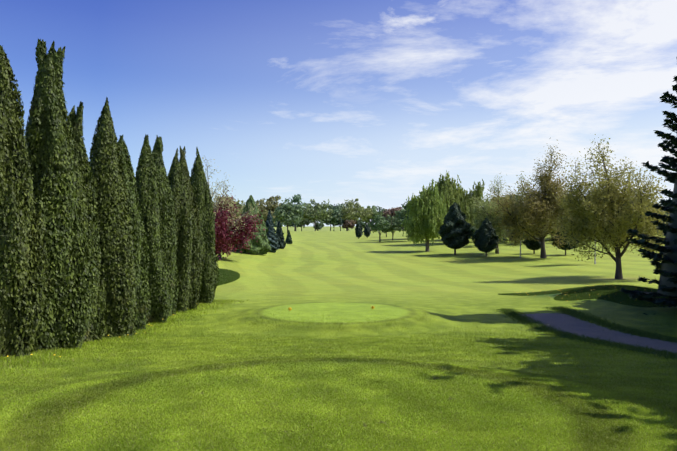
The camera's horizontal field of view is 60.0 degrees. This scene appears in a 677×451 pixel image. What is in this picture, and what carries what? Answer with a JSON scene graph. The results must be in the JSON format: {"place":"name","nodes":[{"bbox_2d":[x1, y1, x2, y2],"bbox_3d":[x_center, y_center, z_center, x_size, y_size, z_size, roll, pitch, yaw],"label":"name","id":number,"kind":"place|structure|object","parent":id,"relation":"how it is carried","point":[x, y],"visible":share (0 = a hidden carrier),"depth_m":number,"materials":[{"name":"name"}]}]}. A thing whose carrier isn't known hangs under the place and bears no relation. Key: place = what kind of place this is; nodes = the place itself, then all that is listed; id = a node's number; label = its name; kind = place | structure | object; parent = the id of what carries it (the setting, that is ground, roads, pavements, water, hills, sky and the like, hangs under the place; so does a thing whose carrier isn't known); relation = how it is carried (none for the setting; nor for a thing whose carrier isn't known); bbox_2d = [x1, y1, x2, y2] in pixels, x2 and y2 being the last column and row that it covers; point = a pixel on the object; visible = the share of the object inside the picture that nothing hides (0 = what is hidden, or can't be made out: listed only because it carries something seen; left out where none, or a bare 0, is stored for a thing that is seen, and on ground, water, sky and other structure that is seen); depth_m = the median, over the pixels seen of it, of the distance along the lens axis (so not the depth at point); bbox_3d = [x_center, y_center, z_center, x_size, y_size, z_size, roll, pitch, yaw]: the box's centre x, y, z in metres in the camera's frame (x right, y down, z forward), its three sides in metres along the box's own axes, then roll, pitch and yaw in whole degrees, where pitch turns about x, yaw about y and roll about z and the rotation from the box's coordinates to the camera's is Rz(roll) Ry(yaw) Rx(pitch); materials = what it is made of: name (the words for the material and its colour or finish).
{"place":"outdoors","nodes":[
{"label":"outdoors","id":0,"kind":"place"},
{"bbox_2d":[217,268,239,285],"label":"greens","id":1,"kind":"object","parent":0,"point":[226,276],"depth_m":52.93,"materials":[{"name":"green plant"}]},
{"bbox_2d":[0,226,676,450],"bbox_3d":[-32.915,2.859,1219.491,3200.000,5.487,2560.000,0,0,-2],"label":"terrain","id":2,"kind":"structure","parent":0,"point":[309,269],"depth_m":27.19,"materials":[{"name":"green plant"}]},
{"bbox_2d":[0,45,48,356],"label":"arborvitae tree","id":3,"kind":"object","parent":2,"relation":"on","point":[22,290],"visible":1,"depth_m":14.74,"materials":[{"name":"green plant"}]},
{"bbox_2d":[24,38,96,351],"bbox_3d":[-8.189,-0.835,16.774,2.244,8.985,2.338,0,0,-2],"label":"arborvitae tree","id":4,"kind":"object","parent":2,"relation":"on","point":[70,280],"visible":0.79,"depth_m":16.40,"materials":[{"name":"green plant"}]},
{"bbox_2d":[66,101,106,343],"bbox_3d":[-8.496,-0.041,18.523,1.912,7.768,2.141,0,0,-2],"label":"arborvitae tree","id":5,"kind":"object","parent":2,"relation":"on","point":[85,191],"visible":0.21,"depth_m":18.53,"materials":[{"name":"green plant"}]},
{"bbox_2d":[6,309,187,365],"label":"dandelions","id":6,"kind":"object","parent":2,"relation":"on","point":[60,356],"visible":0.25,"depth_m":13.72,"materials":[{"name":"yellow"}]},
{"bbox_2d":[89,97,136,338],"bbox_3d":[-8.085,-0.228,20.394,2.144,8.438,1.991,0,0,-2],"label":"arborvitae tree","id":7,"kind":"object","parent":2,"relation":"on","point":[117,264],"visible":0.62,"depth_m":19.96,"materials":[{"name":"green plant"}]},
{"bbox_2d":[0,299,252,374],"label":"rough grass","id":8,"kind":"structure","parent":2,"relation":"on","point":[115,339],"depth_m":18.44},
{"bbox_2d":[118,135,149,330],"bbox_3d":[-8.244,0.326,22.154,2.108,7.485,2.265,0,0,-2],"label":"arborvitae tree","id":9,"kind":"object","parent":2,"relation":"on","point":[141,260],"visible":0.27,"depth_m":22.06,"materials":[{"name":"green plant"}]},
{"bbox_2d":[135,135,170,323],"bbox_3d":[-7.849,0.177,24.043,2.055,7.809,2.070,0,0,-2],"label":"arborvitae tree","id":10,"kind":"object","parent":2,"relation":"on","point":[149,186],"visible":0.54,"depth_m":23.62,"materials":[{"name":"green plant"}]},
{"bbox_2d":[152,136,178,315],"bbox_3d":[-8.024,0.063,25.888,1.976,8.065,2.105,0,0,-2],"label":"arborvitae tree","id":11,"kind":"object","parent":2,"relation":"on","point":[158,158],"visible":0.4,"depth_m":25.63,"materials":[{"name":"green plant"}]},
{"bbox_2d":[168,148,201,311],"bbox_3d":[-7.607,0.227,27.572,2.203,7.743,2.400,0,0,-2],"label":"arborvitae tree","id":12,"kind":"object","parent":2,"relation":"on","point":[188,259],"visible":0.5,"depth_m":27.20,"materials":[{"name":"green plant"}]},
{"bbox_2d":[179,146,200,304],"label":"arborvitae tree","id":13,"kind":"object","parent":2,"relation":"on","point":[188,185],"visible":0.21,"depth_m":29.36,"materials":[{"name":"green plant"}]},
{"bbox_2d":[190,147,218,303],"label":"arborvitae tree","id":14,"kind":"object","parent":2,"relation":"on","point":[207,242],"visible":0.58,"depth_m":30.84,"materials":[{"name":"green plant"}]},
{"bbox_2d":[216,195,244,221],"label":"tree","id":15,"kind":"object","parent":2,"relation":"on","point":[238,205],"visible":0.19,"depth_m":207.61,"materials":[{"name":"green plant"}]},
{"bbox_2d":[202,157,264,240],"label":"bare tree","id":16,"kind":"object","parent":2,"relation":"on","point":[219,201],"visible":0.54,"depth_m":76.12,"materials":[{"name":"brown plant"}]},
{"bbox_2d":[213,190,264,259],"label":"red maple tree","id":17,"kind":"object","parent":2,"relation":"on","point":[223,244],"visible":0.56,"depth_m":76.45,"materials":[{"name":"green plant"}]},
{"bbox_2d":[233,195,270,254],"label":"conifer tree","id":18,"kind":"object","parent":2,"relation":"on","point":[261,246],"visible":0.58,"depth_m":93.14,"materials":[{"name":"green plant"}]},
{"bbox_2d":[255,195,281,222],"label":"tree","id":19,"kind":"object","parent":2,"relation":"on","point":[271,202],"visible":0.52,"depth_m":225.72,"materials":[{"name":"green plant"}]},
{"bbox_2d":[265,210,278,252],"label":"blue spruce tree","id":20,"kind":"object","parent":2,"relation":"on","point":[271,234],"visible":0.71,"depth_m":103.06,"materials":[{"name":"green plant"}]},
{"bbox_2d":[273,221,286,226],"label":"shrub","id":21,"kind":"object","parent":2,"relation":"on","point":[276,224],"visible":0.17,"depth_m":327.29,"materials":[{"name":"green plant"}]},
{"bbox_2d":[275,220,285,248],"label":"conifer tree","id":22,"kind":"object","parent":2,"relation":"on","point":[281,238],"visible":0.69,"depth_m":115.16,"materials":[{"name":"green plant"}]},
{"bbox_2d":[272,199,303,232],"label":"tree","id":23,"kind":"object","parent":2,"relation":"on","point":[288,213],"visible":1,"depth_m":211.83,"materials":[{"name":"green plant"}]},
{"bbox_2d":[285,230,291,243],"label":"conifer tree","id":24,"kind":"object","parent":2,"relation":"on","point":[288,240],"visible":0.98,"depth_m":135.30,"materials":[{"name":"green plant"}]},
{"bbox_2d":[281,194,304,230],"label":"tree line","id":25,"kind":"object","parent":2,"relation":"on","point":[298,198],"visible":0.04,"depth_m":339.20,"materials":[{"name":"green plant"}]},
{"bbox_2d":[289,223,304,227],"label":"shrub","id":26,"kind":"object","parent":2,"relation":"on","point":[293,225],"visible":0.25,"depth_m":318.30,"materials":[{"name":"green plant"}]},
{"bbox_2d":[292,219,310,230],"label":"tree","id":27,"kind":"object","parent":2,"relation":"on","point":[306,222],"visible":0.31,"depth_m":297.15,"materials":[{"name":"green plant"}]},
{"bbox_2d":[301,199,334,230],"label":"tree","id":28,"kind":"object","parent":2,"relation":"on","point":[310,213],"visible":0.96,"depth_m":282.05,"materials":[{"name":"green plant"}]},
{"bbox_2d":[313,222,323,230],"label":"shrub","id":29,"kind":"object","parent":2,"relation":"on","point":[320,225],"visible":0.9,"depth_m":329.51,"materials":[{"name":"green plant"}]},
{"bbox_2d":[318,207,341,230],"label":"tree","id":30,"kind":"object","parent":2,"relation":"on","point":[333,220],"visible":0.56,"depth_m":296.79,"materials":[{"name":"green plant"}]},
{"bbox_2d":[320,203,342,230],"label":"tree line","id":31,"kind":"object","parent":2,"relation":"on","point":[338,207],"visible":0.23,"depth_m":361.92,"materials":[{"name":"green plant"}]},
{"bbox_2d":[0,353,676,450],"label":"grass blades","id":32,"kind":"object","parent":2,"relation":"on","point":[578,390],"visible":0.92,"depth_m":8.50,"materials":[{"name":"green plant"}]},
{"bbox_2d":[0,308,676,370],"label":"grass blades","id":33,"kind":"object","parent":2,"relation":"on","point":[329,351],"visible":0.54,"depth_m":16.72,"materials":[{"name":"green plant"}]},
{"bbox_2d":[332,215,349,230],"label":"tree","id":34,"kind":"object","parent":2,"relation":"on","point":[339,224],"visible":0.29,"depth_m":307.02,"materials":[{"name":"green plant"}]},
{"bbox_2d":[342,220,354,229],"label":"shrub","id":35,"kind":"object","parent":2,"relation":"on","point":[347,224],"visible":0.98,"depth_m":305.41,"materials":[{"name":"plant"}]},
{"bbox_2d":[336,198,372,223],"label":"tree","id":36,"kind":"object","parent":2,"relation":"on","point":[357,211],"visible":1,"depth_m":287.98,"materials":[{"name":"green plant"}]},
{"bbox_2d":[355,222,363,237],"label":"conifer tree","id":37,"kind":"object","parent":2,"relation":"on","point":[359,231],"visible":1,"depth_m":171.59,"materials":[{"name":"green plant"}]},
{"bbox_2d":[357,219,370,227],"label":"shrub","id":38,"kind":"object","parent":2,"relation":"on","point":[363,224],"visible":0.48,"depth_m":309.50,"materials":[{"name":"green plant"}]},
{"bbox_2d":[363,224,370,237],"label":"conifer tree","id":39,"kind":"object","parent":2,"relation":"on","point":[367,231],"visible":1,"depth_m":177.68,"materials":[{"name":"green plant"}]},
{"bbox_2d":[361,205,383,230],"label":"tree","id":40,"kind":"object","parent":2,"relation":"on","point":[374,213],"visible":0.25,"depth_m":297.96,"materials":[{"name":"green plant"}]},
{"bbox_2d":[368,215,390,241],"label":"round tree","id":41,"kind":"object","parent":2,"relation":"on","point":[378,225],"visible":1,"depth_m":148.94,"materials":[{"name":"green plant"}]},
{"bbox_2d":[383,207,400,224],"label":"tree","id":42,"kind":"object","parent":2,"relation":"on","point":[391,212],"visible":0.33,"depth_m":298.82,"materials":[{"name":"orange plant"}]},
{"bbox_2d":[382,215,402,239],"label":"round tree","id":43,"kind":"object","parent":2,"relation":"on","point":[395,226],"visible":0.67,"depth_m":160.07,"materials":[{"name":"green plant"}]},
{"bbox_2d":[392,200,411,240],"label":"grey green tree","id":44,"kind":"object","parent":2,"relation":"on","point":[400,215],"visible":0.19,"depth_m":149.68,"materials":[{"name":"green plant"}]},
{"bbox_2d":[401,179,449,251],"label":"willow tree","id":45,"kind":"object","parent":2,"relation":"on","point":[427,213],"visible":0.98,"depth_m":108.76,"materials":[{"name":"green plant"}]},
{"bbox_2d":[437,202,473,254],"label":"dark evergreen tree","id":46,"kind":"object","parent":2,"relation":"on","point":[454,232],"visible":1,"depth_m":99.24,"materials":[{"name":"green plant"}]},
{"bbox_2d":[433,170,487,224],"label":"willow tree","id":47,"kind":"object","parent":2,"relation":"on","point":[452,193],"visible":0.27,"depth_m":130.54,"materials":[{"name":"green plant"}]},
{"bbox_2d":[471,218,498,256],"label":"dark evergreen tree","id":48,"kind":"object","parent":2,"relation":"on","point":[486,238],"visible":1,"depth_m":92.73,"materials":[{"name":"green plant"}]},
{"bbox_2d":[469,220,505,240],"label":"hedge tree","id":49,"kind":"object","parent":2,"relation":"on","point":[472,228],"visible":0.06,"depth_m":119.36,"materials":[{"name":"green plant"}]},
{"bbox_2d":[468,173,519,253],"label":"green tree","id":50,"kind":"object","parent":2,"relation":"on","point":[482,212],"visible":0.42,"depth_m":96.99,"materials":[{"name":"green plant"}]},
{"bbox_2d":[506,171,536,257],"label":"birch tree","id":51,"kind":"object","parent":2,"relation":"on","point":[520,194],"visible":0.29,"depth_m":88.70,"materials":[{"name":"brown plant"}]},
{"bbox_2d":[522,235,540,253],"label":"dark evergreen tree","id":52,"kind":"object","parent":2,"relation":"on","point":[533,245],"visible":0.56,"depth_m":95.04,"materials":[{"name":"green plant"}]},
{"bbox_2d":[487,137,581,257],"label":"tree","id":53,"kind":"object","parent":2,"relation":"on","point":[531,215],"visible":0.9,"depth_m":84.52,"materials":[{"name":"green plant"}]},
{"bbox_2d":[550,225,577,254],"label":"dark evergreen tree","id":54,"kind":"object","parent":2,"relation":"on","point":[565,246],"visible":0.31,"depth_m":90.09,"materials":[{"name":"green plant"}]},
{"bbox_2d":[490,306,676,360],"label":"path edge grass","id":55,"kind":"structure","parent":2,"relation":"on","point":[576,314],"depth_m":21.17,"materials":[{"name":"green plant"}]},
{"bbox_2d":[517,284,651,305],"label":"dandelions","id":56,"kind":"object","parent":2,"relation":"on","point":[579,291],"visible":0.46,"depth_m":30.88,"materials":[{"name":"yellow"}]},
{"bbox_2d":[498,284,675,307],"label":"rough grass","id":57,"kind":"structure","parent":2,"relation":"on","point":[608,292],"depth_m":30.13,"materials":[{"name":"green plant"}]},
{"bbox_2d":[588,173,598,263],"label":"birch tree","id":58,"kind":"object","parent":2,"relation":"on","point":[592,235],"depth_m":73.75,"materials":[{"name":"brown plant"}]},
{"bbox_2d":[547,134,668,278],"bbox_3d":[23.563,-1.793,52.062,9.911,12.986,12.796,0,0,-2],"label":"tree","id":59,"kind":"object","parent":2,"relation":"on","point":[601,217],"visible":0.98,"depth_m":50.28,"materials":[{"name":"green plant"}]},
{"bbox_2d":[620,63,676,314],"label":"spruce tree","id":60,"kind":"object","parent":2,"relation":"on","point":[666,267],"visible":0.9,"depth_m":25.30,"materials":[{"name":"green plant"}]},
{"bbox_2d":[0,0,676,225],"label":"sky","id":61,"kind":"structure","parent":0,"point":[338,101],"materials":[{"name":"blue"}]},
{"bbox_2d":[521,313,676,356],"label":"cart path","id":62,"kind":"structure","parent":0,"point":[565,323],"depth_m":21.48,"materials":[{"name":"grey asphalt"}]}
]}

